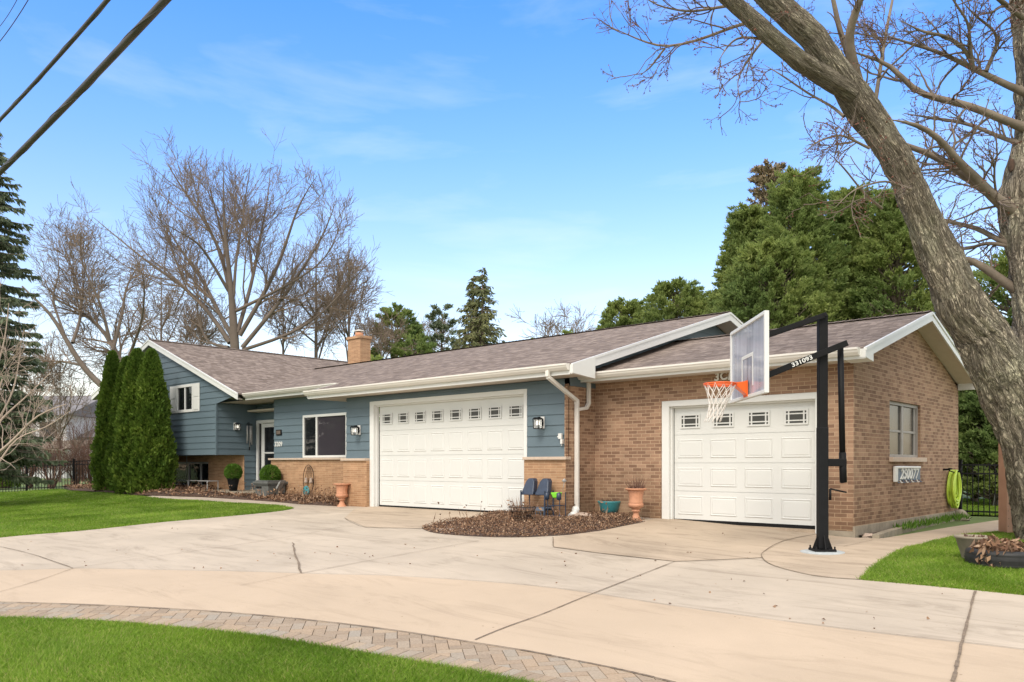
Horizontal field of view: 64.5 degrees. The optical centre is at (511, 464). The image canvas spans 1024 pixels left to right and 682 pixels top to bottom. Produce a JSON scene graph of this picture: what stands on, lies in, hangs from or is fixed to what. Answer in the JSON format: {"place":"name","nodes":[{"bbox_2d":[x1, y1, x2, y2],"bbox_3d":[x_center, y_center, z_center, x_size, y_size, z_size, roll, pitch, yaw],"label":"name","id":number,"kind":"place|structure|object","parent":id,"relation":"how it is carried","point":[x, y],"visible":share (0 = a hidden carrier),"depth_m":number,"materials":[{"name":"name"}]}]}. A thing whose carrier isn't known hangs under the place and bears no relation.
{"place":"outdoors","nodes":[
{"label":"outdoors","id":0,"kind":"place"},
{"bbox_2d":[0,0,27,40],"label":"overhead cable","id":1,"kind":"object","parent":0,"point":[14,20],"visible":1,"depth_m":12.85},
{"bbox_2d":[10,419,55,445],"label":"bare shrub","id":2,"kind":"object","parent":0,"point":[34,432],"visible":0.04,"depth_m":52.16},
{"bbox_2d":[0,0,110,121],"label":"overhead cable","id":3,"kind":"object","parent":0,"point":[77,34],"visible":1,"depth_m":11.03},
{"bbox_2d":[0,0,171,175],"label":"overhead cable","id":4,"kind":"object","parent":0,"point":[143,23],"visible":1,"depth_m":10.11,"materials":[{"name":"rubber"}]},
{"bbox_2d":[0,489,292,537],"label":"grass","id":5,"kind":"structure","parent":0,"point":[32,512],"depth_m":20.69,"materials":[{"name":"plant"}]},
{"bbox_2d":[0,615,545,681],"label":"lawn","id":6,"kind":"structure","parent":0,"point":[229,671],"depth_m":6.21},
{"bbox_2d":[247,495,339,505],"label":"flower bed soil","id":7,"kind":"structure","parent":0,"point":[312,503],"depth_m":22.10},
{"bbox_2d":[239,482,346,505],"bbox_3d":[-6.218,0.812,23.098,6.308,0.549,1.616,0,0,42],"label":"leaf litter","id":8,"kind":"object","parent":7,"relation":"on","point":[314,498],"visible":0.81,"depth_m":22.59,"materials":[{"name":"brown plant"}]},
{"bbox_2d":[303,465,313,494],"bbox_3d":[-5.915,0.536,23.539,0.558,1.047,0.150,0,0,42],"label":"garden ornament","id":9,"kind":"object","parent":7,"relation":"on","point":[306,481],"visible":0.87,"depth_m":23.52,"materials":[{"name":"beige metal"}]},
{"bbox_2d":[0,478,997,636],"bbox_3d":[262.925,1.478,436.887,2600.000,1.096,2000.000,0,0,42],"label":"ground","id":10,"kind":"structure","parent":0,"point":[979,518],"depth_m":18.66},
{"bbox_2d":[0,421,19,487],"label":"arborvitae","id":11,"kind":"object","parent":10,"relation":"on","point":[10,484],"visible":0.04,"depth_m":37.74,"materials":[{"name":"green plant"}]},
{"bbox_2d":[21,433,46,487],"bbox_3d":[-22.070,-0.156,36.928,1.945,2.509,2.031,0,0,-32],"label":"bare shrub","id":12,"kind":"object","parent":10,"relation":"on","point":[31,471],"visible":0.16,"depth_m":36.89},
{"bbox_2d":[0,133,68,486],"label":"spruce tree","id":13,"kind":"object","parent":10,"relation":"on","point":[13,270],"visible":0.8,"depth_m":24.26,"materials":[{"name":"green plant"}]},
{"bbox_2d":[3,308,74,444],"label":"bare tree","id":14,"kind":"object","parent":10,"relation":"on","point":[29,379],"visible":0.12,"depth_m":54.16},
{"bbox_2d":[19,430,87,488],"bbox_3d":[-20.421,-0.213,36.022,2.910,2.597,2.294,0,0,0],"label":"bare shrub","id":15,"kind":"object","parent":10,"relation":"on","point":[60,473],"visible":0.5,"depth_m":36.04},
{"bbox_2d":[12,395,97,477],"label":"neighbour house","id":16,"kind":"structure","parent":10,"relation":"on","point":[66,474],"depth_m":63.02,"materials":[{"name":"grey wood"}]},
{"bbox_2d":[39,421,57,437],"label":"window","id":17,"kind":"structure","parent":16,"relation":"in","point":[41,421],"depth_m":61.91,"materials":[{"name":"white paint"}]},
{"bbox_2d":[18,351,98,481],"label":"bare tree","id":18,"kind":"object","parent":10,"relation":"on","point":[62,422],"visible":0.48,"depth_m":45.80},
{"bbox_2d":[53,430,89,483],"bbox_3d":[-20.020,-0.240,37.126,1.910,2.600,2.142,0,0,-23],"label":"bare shrub","id":19,"kind":"object","parent":10,"relation":"on","point":[76,456],"visible":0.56,"depth_m":36.89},
{"bbox_2d":[52,396,95,480],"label":"bare shrub","id":20,"kind":"object","parent":10,"relation":"on","point":[80,435],"visible":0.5,"depth_m":49.97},
{"bbox_2d":[75,436,92,483],"bbox_3d":[-18.159,-0.077,35.129,1.371,2.267,2.070,0,0,-5],"label":"bare shrub","id":21,"kind":"object","parent":10,"relation":"on","point":[88,470],"visible":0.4,"depth_m":35.11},
{"bbox_2d":[10,194,183,400],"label":"bare tree","id":22,"kind":"object","parent":10,"relation":"on","point":[81,310],"visible":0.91,"depth_m":42.62,"materials":[{"name":"plant"}]},
{"bbox_2d":[63,486,250,499],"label":"flower bed soil","id":23,"kind":"structure","parent":10,"relation":"on","point":[155,493],"depth_m":25.75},
{"bbox_2d":[89,350,119,490],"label":"arborvitae","id":24,"kind":"object","parent":23,"relation":"on","point":[98,444],"visible":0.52,"depth_m":29.06,"materials":[{"name":"green plant"}]},
{"bbox_2d":[100,355,128,490],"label":"arborvitae","id":25,"kind":"object","parent":23,"relation":"on","point":[106,473],"visible":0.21,"depth_m":28.37,"materials":[{"name":"green plant"}]},
{"bbox_2d":[106,347,162,493],"bbox_3d":[-12.665,-1.397,27.437,1.843,5.170,1.837,0,0,42],"label":"arborvitae","id":26,"kind":"object","parent":23,"relation":"on","point":[117,463],"visible":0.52,"depth_m":27.00,"materials":[{"name":"green plant"}]},
{"bbox_2d":[120,348,178,493],"bbox_3d":[-12.012,-1.367,27.130,1.803,5.085,1.832,0,0,42],"label":"arborvitae","id":27,"kind":"object","parent":23,"relation":"on","point":[152,416],"visible":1,"depth_m":26.76,"materials":[{"name":"green plant"}]},
{"bbox_2d":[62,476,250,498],"bbox_3d":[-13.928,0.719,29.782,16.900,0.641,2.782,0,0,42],"label":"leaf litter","id":28,"kind":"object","parent":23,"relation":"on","point":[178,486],"visible":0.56,"depth_m":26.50,"materials":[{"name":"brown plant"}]},
{"bbox_2d":[176,480,218,489],"bbox_3d":[-11.036,0.740,28.063,2.900,0.380,0.411,0,0,42],"label":"garden bench","id":29,"kind":"object","parent":23,"relation":"on","point":[201,480],"visible":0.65,"depth_m":27.50,"materials":[{"name":"grey metal"}]},
{"bbox_2d":[120,273,225,344],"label":"bare tree","id":30,"kind":"object","parent":10,"relation":"on","point":[160,331],"visible":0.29,"depth_m":62.53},
{"bbox_2d":[155,289,239,345],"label":"bare tree","id":31,"kind":"object","parent":10,"relation":"on","point":[200,334],"visible":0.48,"depth_m":56.64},
{"bbox_2d":[61,128,379,353],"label":"bare tree","id":32,"kind":"object","parent":10,"relation":"on","point":[235,330],"visible":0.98,"depth_m":50.42,"materials":[{"name":"plant"}]},
{"bbox_2d":[253,464,287,495],"bbox_3d":[-7.174,0.534,24.339,1.116,1.093,0.700,0,0,42],"label":"planter box","id":33,"kind":"object","parent":10,"relation":"on","point":[273,482],"visible":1,"depth_m":24.21,"materials":[{"name":"grey concrete"}]},
{"bbox_2d":[249,269,308,353],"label":"bare tree","id":34,"kind":"object","parent":10,"relation":"on","point":[274,317],"visible":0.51,"depth_m":61.25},
{"bbox_2d":[270,245,383,358],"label":"bare tree","id":35,"kind":"object","parent":10,"relation":"on","point":[316,341],"visible":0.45,"depth_m":58.68,"materials":[{"name":"plant"}]},
{"bbox_2d":[183,624,474,661],"bbox_3d":[-3.602,1.494,7.300,12.205,0.124,1.980,0,0,24],"label":"paver bed","id":36,"kind":"object","parent":10,"relation":"on","point":[384,641],"visible":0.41,"depth_m":6.92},
{"bbox_2d":[0,602,668,681],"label":"paver band","id":37,"kind":"object","parent":36,"relation":"on","point":[537,667],"visible":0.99,"depth_m":6.92,"materials":[{"name":"concrete"}]},
{"bbox_2d":[286,234,393,360],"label":"bare tree","id":38,"kind":"object","parent":10,"relation":"on","point":[361,303],"visible":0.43,"depth_m":61.53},
{"bbox_2d":[371,354,383,422],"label":"pine tree","id":39,"kind":"object","parent":10,"relation":"on","point":[375,358],"visible":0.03,"depth_m":49.86,"materials":[{"name":"green plant"}]},
{"bbox_2d":[347,308,414,358],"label":"bare tree","id":40,"kind":"object","parent":10,"relation":"on","point":[385,331],"visible":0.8,"depth_m":53.77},
{"bbox_2d":[371,302,424,420],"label":"pine tree","id":41,"kind":"object","parent":10,"relation":"on","point":[414,326],"visible":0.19,"depth_m":59.27,"materials":[{"name":"green plant"}]},
{"bbox_2d":[390,332,438,356],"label":"pine tree","id":42,"kind":"object","parent":10,"relation":"on","point":[427,347],"visible":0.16,"depth_m":54.53,"materials":[{"name":"green plant"}]},
{"bbox_2d":[345,506,484,527],"bbox_3d":[-2.734,1.108,17.576,5.479,0.133,3.585,0,0,42],"label":"wide garage apron","id":43,"kind":"object","parent":10,"relation":"on","point":[387,517],"visible":0.89,"depth_m":17.21,"materials":[{"name":"concrete"}]},
{"bbox_2d":[413,312,461,347],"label":"bare tree","id":44,"kind":"object","parent":10,"relation":"on","point":[427,325],"visible":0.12,"depth_m":76.73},
{"bbox_2d":[424,303,465,351],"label":"pine tree","id":45,"kind":"object","parent":10,"relation":"on","point":[439,325],"visible":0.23,"depth_m":65.28,"materials":[{"name":"green plant"}]},
{"bbox_2d":[448,267,506,349],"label":"spruce tree","id":46,"kind":"object","parent":10,"relation":"on","point":[475,323],"visible":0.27,"depth_m":57.62,"materials":[{"name":"green plant"}]},
{"bbox_2d":[0,568,1023,681],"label":"driveway sandy slab","id":47,"kind":"structure","parent":10,"relation":"on","point":[675,643],"depth_m":7.48,"materials":[{"name":"concrete"}]},
{"bbox_2d":[0,518,1021,681],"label":"driveway joints","id":48,"kind":"object","parent":47,"relation":"on","point":[955,672],"visible":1,"depth_m":7.58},
{"bbox_2d":[91,310,974,537],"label":"split level house","id":49,"kind":"structure","parent":10,"relation":"on","point":[616,407],"depth_m":16.54,"materials":[{"name":"brown brick"}]},
{"bbox_2d":[170,383,199,412],"bbox_3d":[-11.157,-2.240,27.691,2.160,0.946,0.083,0,0,42],"label":"window","id":50,"kind":"structure","parent":49,"relation":"in","point":[184,398],"depth_m":27.66,"materials":[{"name":"white paint"}]},
{"bbox_2d":[173,462,207,486],"bbox_3d":[-11.823,0.375,29.633,3.020,0.910,0.170,0,0,42],"label":"window","id":51,"kind":"structure","parent":49,"relation":"in","point":[195,470],"depth_m":29.47,"materials":[{"name":"black glass"}]},
{"bbox_2d":[224,463,242,490],"bbox_3d":[-8.931,0.406,26.004,0.603,0.898,0.601,0,0,42],"label":"potted boxwood","id":52,"kind":"object","parent":49,"relation":"on","point":[232,478],"visible":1,"depth_m":25.86,"materials":[{"name":"green plant"}]},
{"bbox_2d":[234,423,240,429],"bbox_3d":[-9.022,-1.240,26.623,0.235,0.255,0.170,0,0,42],"label":"wall lantern","id":53,"kind":"object","parent":49,"relation":"attached to","point":[237,426],"depth_m":26.58,"materials":[{"name":"glass"}]},
{"bbox_2d":[246,422,251,449],"bbox_3d":[-8.735,-0.926,26.941,0.234,0.928,0.197,0,0,7],"label":"wind chime","id":54,"kind":"object","parent":49,"relation":"hanging from","point":[250,433],"visible":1,"depth_m":26.93,"materials":[{"name":"black metal"}]},
{"bbox_2d":[256,419,273,479],"bbox_3d":[-7.925,-0.297,26.702,1.690,2.334,0.110,0,0,42],"label":"front door","id":55,"kind":"structure","parent":49,"relation":"in","point":[264,432],"depth_m":26.93,"materials":[{"name":"white paint"}]},
{"bbox_2d":[303,412,346,457],"bbox_3d":[-5.364,-0.818,23.285,2.180,1.251,0.070,0,0,42],"label":"window","id":56,"kind":"structure","parent":49,"relation":"in","point":[324,435],"depth_m":23.28,"materials":[{"name":"white paint"}]},
{"bbox_2d":[350,425,360,434],"bbox_3d":[-3.940,-0.856,20.441,0.170,0.255,0.235,0,0,42],"label":"wall lantern","id":57,"kind":"object","parent":49,"relation":"attached to","point":[355,430],"depth_m":20.41,"materials":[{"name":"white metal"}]},
{"bbox_2d":[380,396,523,511],"bbox_3d":[-1.484,-0.187,18.598,4.880,2.514,0.070,0,0,42],"label":"garage door","id":58,"kind":"structure","parent":49,"relation":"in","point":[453,454],"depth_m":18.42,"materials":[{"name":"white metal"}]},
{"bbox_2d":[533,417,544,428],"bbox_3d":[0.542,-0.838,16.355,0.170,0.255,0.235,0,0,42],"label":"wall lantern","id":59,"kind":"object","parent":49,"relation":"attached to","point":[538,422],"depth_m":16.31,"materials":[{"name":"white metal"}]},
{"bbox_2d":[557,433,563,445],"bbox_3d":[0.956,-0.487,16.096,0.140,0.250,0.060,0,0,42],"label":"outlet box","id":60,"kind":"object","parent":49,"relation":"attached to","point":[560,436],"visible":1,"depth_m":16.06,"materials":[{"name":"white paint"}]},
{"bbox_2d":[714,372,729,380],"bbox_3d":[3.882,-1.598,14.620,0.515,0.168,0.016,0,0,42],"label":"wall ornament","id":61,"kind":"object","parent":49,"relation":"attached to","point":[722,378],"depth_m":14.69,"materials":[{"name":"white paint"}]},
{"bbox_2d":[675,401,814,528],"bbox_3d":[4.139,0.003,14.650,2.740,2.194,0.070,0,0,42],"label":"garage door","id":62,"kind":"structure","parent":49,"relation":"in","point":[755,466],"depth_m":14.54,"materials":[{"name":"white metal"}]},
{"bbox_2d":[893,466,921,482],"bbox_3d":[7.384,0.189,15.111,0.075,0.316,1.574,0,0,42],"label":"wall sign","id":63,"kind":"object","parent":49,"relation":"attached to","point":[905,473],"visible":1,"depth_m":15.03,"materials":[{"name":"white"}]},
{"bbox_2d":[889,401,926,461],"bbox_3d":[7.376,-0.595,15.210,0.190,1.100,2.020,0,0,42],"label":"window","id":64,"kind":"structure","parent":49,"relation":"in","point":[903,416],"depth_m":15.24,"materials":[{"name":"beige glass"}]},
{"bbox_2d":[943,468,961,508],"bbox_3d":[9.351,0.508,17.157,0.250,0.867,0.831,0,0,42],"label":"garden hose","id":65,"kind":"object","parent":49,"relation":"hanging from","point":[954,489],"visible":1,"depth_m":17.09,"materials":[{"name":"rubber"}]},
{"bbox_2d":[506,299,599,337],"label":"bare tree","id":66,"kind":"object","parent":10,"relation":"on","point":[550,324],"visible":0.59,"depth_m":74.50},
{"bbox_2d":[561,328,573,333],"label":"pine tree","id":67,"kind":"object","parent":10,"relation":"on","point":[566,332],"visible":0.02,"depth_m":59.52,"materials":[{"name":"green plant"}]},
{"bbox_2d":[596,296,650,329],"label":"evergreen tree","id":68,"kind":"object","parent":10,"relation":"on","point":[619,310],"visible":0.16,"depth_m":35.32,"materials":[{"name":"green plant"}]},
{"bbox_2d":[632,276,708,323],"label":"evergreen tree","id":69,"kind":"object","parent":10,"relation":"on","point":[674,297],"visible":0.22,"depth_m":33.23,"materials":[{"name":"green plant"}]},
{"bbox_2d":[553,518,814,560],"bbox_3d":[2.769,1.168,13.039,3.526,0.259,4.436,0,0,42],"label":"garage apron","id":70,"kind":"object","parent":10,"relation":"on","point":[659,538],"visible":0.98,"depth_m":12.75,"materials":[{"name":"concrete"}]},
{"bbox_2d":[687,297,709,316],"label":"evergreen tree","id":71,"kind":"object","parent":10,"relation":"on","point":[698,306],"visible":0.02,"depth_m":32.56,"materials":[{"name":"green plant"}]},
{"bbox_2d":[702,201,769,314],"bbox_3d":[8.575,-4.021,28.934,4.689,10.559,4.611,0,0,42],"label":"arborvitae tree","id":72,"kind":"object","parent":10,"relation":"on","point":[743,223],"visible":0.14,"depth_m":28.69,"materials":[{"name":"green plant"}]},
{"bbox_2d":[745,158,790,229],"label":"spruce tree","id":73,"kind":"object","parent":10,"relation":"on","point":[761,176],"visible":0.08,"depth_m":30.34,"materials":[{"name":"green plant"}]},
{"bbox_2d":[708,234,835,328],"bbox_3d":[8.102,-2.967,25.381,4.491,8.443,4.628,0,0,42],"label":"arborvitae tree","id":74,"kind":"object","parent":10,"relation":"on","point":[753,284],"visible":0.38,"depth_m":24.68,"materials":[{"name":"green plant"}]},
{"bbox_2d":[577,0,1023,539],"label":"maple tree","id":75,"kind":"object","parent":10,"relation":"on","point":[988,340],"visible":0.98,"depth_m":11.84,"materials":[{"name":"brown plant"}]},
{"bbox_2d":[754,164,863,321],"bbox_3d":[9.785,-4.302,26.907,5.952,11.111,5.920,0,0,42],"label":"arborvitae tree","id":76,"kind":"object","parent":10,"relation":"on","point":[811,228],"visible":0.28,"depth_m":26.22,"materials":[{"name":"green plant"}]},
{"bbox_2d":[819,181,899,321],"bbox_3d":[11.654,-4.228,27.859,4.723,10.968,5.005,0,0,3],"label":"arborvitae tree","id":77,"kind":"object","parent":10,"relation":"on","point":[851,235],"visible":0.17,"depth_m":27.37,"materials":[{"name":"green plant"}]},
{"bbox_2d":[861,533,871,537],"bbox_3d":[5.787,1.169,13.145,0.249,0.109,0.165,0,0,42],"label":"garden rock","id":78,"kind":"object","parent":10,"relation":"on","point":[867,535],"visible":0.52,"depth_m":13.11,"materials":[{"name":"stone"}]},
{"bbox_2d":[762,520,997,578],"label":"side walk","id":79,"kind":"structure","parent":10,"relation":"on","point":[857,558],"depth_m":11.68,"materials":[{"name":"concrete"}]},
{"bbox_2d":[703,310,848,554],"bbox_3d":[3.690,-0.441,11.523,1.788,3.422,1.638,0,0,37],"label":"basketball hoop","id":80,"kind":"object","parent":79,"relation":"on","point":[751,374],"visible":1,"depth_m":11.54,"materials":[{"name":"black metal"}]},
{"bbox_2d":[844,185,945,329],"bbox_3d":[12.404,-3.966,26.684,5.159,10.477,5.232,0,0,42],"label":"arborvitae tree","id":81,"kind":"object","parent":10,"relation":"on","point":[886,242],"visible":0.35,"depth_m":25.95,"materials":[{"name":"green plant"}]},
{"bbox_2d":[872,521,939,538],"bbox_3d":[7.790,1.176,15.482,0.168,0.141,6.426,0,0,39],"label":"stone edging","id":82,"kind":"object","parent":10,"relation":"on","point":[892,532],"visible":0.41,"depth_m":13.85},
{"bbox_2d":[958,460,997,515],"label":"garden gate","id":83,"kind":"structure","parent":10,"relation":"on","point":[960,464],"depth_m":18.61,"materials":[{"name":"black metal"}]},
{"bbox_2d":[973,248,1011,326],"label":"evergreen tree","id":84,"kind":"object","parent":10,"relation":"on","point":[997,295],"visible":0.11,"depth_m":26.54,"materials":[{"name":"green plant"}]},
{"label":"side bed soil","id":85,"kind":"structure","parent":10,"relation":"on","visible":0},
{"bbox_2d":[893,512,971,529],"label":"bulb shoots","id":86,"kind":"object","parent":85,"relation":"on","point":[946,518],"visible":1,"depth_m":15.48,"materials":[{"name":"green plant"}]},
{"bbox_2d":[954,509,969,520],"bbox_3d":[9.703,1.109,17.608,0.425,0.269,0.363,0,0,42],"label":"garden rock","id":87,"kind":"object","parent":85,"relation":"on","point":[960,511],"visible":0.44,"depth_m":17.47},
{"bbox_2d":[0,0,1015,416],"label":"sky","id":88,"kind":"structure","parent":0,"point":[467,136],"materials":[{"name":"blue"}]},
{"bbox_2d":[0,496,1023,649],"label":"driveway","id":89,"kind":"structure","parent":0,"point":[902,609],"depth_m":10.52,"materials":[{"name":"concrete"}]},
{"bbox_2d":[333,483,349,506],"bbox_3d":[-4.325,0.791,20.644,0.441,0.604,0.441,0,0,42],"label":"urn planter","id":90,"kind":"object","parent":89,"relation":"on","point":[341,492],"visible":0.94,"depth_m":20.54,"materials":[{"name":"ceramic"}]},
{"bbox_2d":[22,525,942,628],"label":"scattered leaves","id":91,"kind":"object","parent":89,"relation":"on","point":[556,582],"visible":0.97,"depth_m":10.43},
{"bbox_2d":[422,512,643,536],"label":"flower bed soil","id":92,"kind":"structure","parent":89,"relation":"on","point":[534,535],"depth_m":13.91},
{"bbox_2d":[506,498,536,521],"bbox_3d":[0.191,0.791,14.983,0.711,0.515,0.662,0,0,4],"label":"shrub","id":93,"kind":"object","parent":92,"relation":"on","point":[515,510],"visible":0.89,"depth_m":14.87,"materials":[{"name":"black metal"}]},
{"bbox_2d":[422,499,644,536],"bbox_3d":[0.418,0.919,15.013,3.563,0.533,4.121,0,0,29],"label":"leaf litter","id":94,"kind":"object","parent":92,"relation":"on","point":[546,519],"visible":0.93,"depth_m":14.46,"materials":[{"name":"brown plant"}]},
{"bbox_2d":[520,478,553,517],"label":"chairs","id":95,"kind":"object","parent":92,"relation":"on","point":[531,488],"visible":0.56,"depth_m":15.98,"materials":[{"name":"blue plastic"}]},
{"bbox_2d":[545,478,566,515],"bbox_3d":[0.862,0.683,15.722,0.470,0.830,0.235,0,0,42],"label":"plant stand","id":96,"kind":"object","parent":92,"relation":"on","point":[557,495],"visible":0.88,"depth_m":15.70,"materials":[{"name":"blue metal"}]},
{"bbox_2d":[568,506,579,515],"bbox_3d":[1.232,0.964,16.008,0.178,0.275,0.308,0,0,33],"label":"splash extension","id":97,"kind":"object","parent":92,"relation":"on","point":[575,509],"visible":0.62,"depth_m":16.00,"materials":[{"name":"white paint"}]},
{"bbox_2d":[572,512,591,517],"bbox_3d":[1.373,1.009,15.679,0.510,0.160,0.343,0,0,42],"label":"garden rock","id":98,"kind":"object","parent":92,"relation":"on","point":[580,513],"visible":0.23,"depth_m":15.59,"materials":[{"name":"stone"}]},
{"bbox_2d":[598,498,620,513],"bbox_3d":[1.957,0.827,16.321,0.480,0.366,0.480,0,0,42],"label":"glazed pot","id":99,"kind":"object","parent":92,"relation":"on","point":[613,506],"visible":0.81,"depth_m":16.15,"materials":[{"name":"teal ceramic"}]},
{"bbox_2d":[625,476,646,520],"bbox_3d":[2.386,0.626,15.312,0.525,0.918,0.498,0,0,42],"label":"urn planter","id":100,"kind":"object","parent":92,"relation":"on","point":[635,493],"visible":0.94,"depth_m":15.21,"materials":[{"name":"ceramic"}]},
{"bbox_2d":[962,498,997,515],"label":"grass","id":101,"kind":"structure","parent":0,"point":[975,505],"depth_m":21.60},
{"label":"right lawn","id":102,"kind":"structure","parent":0,"visible":0},
{"bbox_2d":[854,530,1023,594],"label":"grass","id":103,"kind":"structure","parent":102,"relation":"on","point":[940,562],"depth_m":9.69,"materials":[{"name":"plant"}]},
{"bbox_2d":[954,531,988,558],"bbox_3d":[6.035,1.067,10.600,0.470,0.406,0.470,0,0,42],"label":"grey pot","id":104,"kind":"object","parent":102,"relation":"on","point":[964,541],"visible":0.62,"depth_m":10.54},
{"bbox_2d":[964,534,1023,569],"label":"tyre planter","id":105,"kind":"object","parent":102,"relation":"on","point":[993,551],"visible":0.96,"depth_m":9.92,"materials":[{"name":"rubber"}]},
{"bbox_2d":[998,443,1013,532],"bbox_3d":[8.546,0.081,13.900,0.350,2.460,0.300,0,0,0],"label":"wooden post","id":106,"kind":"object","parent":102,"relation":"on","point":[1004,518],"visible":0.13,"depth_m":13.90,"materials":[{"name":"brown wood"}]},
{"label":"left lawn","id":107,"kind":"structure","parent":0,"visible":0},
{"bbox_2d":[0,279,76,469],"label":"young tree","id":108,"kind":"object","parent":107,"relation":"on","point":[11,409],"visible":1,"depth_m":19.05,"materials":[{"name":"plant"}]},
{"bbox_2d":[0,459,90,491],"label":"metal fence","id":109,"kind":"object","parent":107,"relation":"on","point":[73,464],"visible":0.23,"depth_m":32.81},
{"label":"back lawn","id":110,"kind":"structure","parent":0,"visible":0},
{"bbox_2d":[946,329,997,501],"bbox_3d":[13.688,-1.401,23.904,3.813,5.551,3.599,0,0,42],"label":"evergreen tree","id":111,"kind":"object","parent":110,"relation":"on","point":[960,426],"visible":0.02,"depth_m":22.97,"materials":[{"name":"green plant"}]},
{"bbox_2d":[958,390,997,504],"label":"evergreen tree","id":112,"kind":"object","parent":110,"relation":"on","point":[972,410],"visible":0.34,"depth_m":22.43,"materials":[{"name":"green plant"}]},
{"bbox_2d":[992,467,997,505],"bbox_3d":[13.569,0.634,22.495,0.615,1.133,0.600,0,0,42],"label":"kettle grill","id":113,"kind":"object","parent":110,"relation":"on","point":[996,483],"visible":0.08,"depth_m":22.42,"materials":[{"name":"black metal"}]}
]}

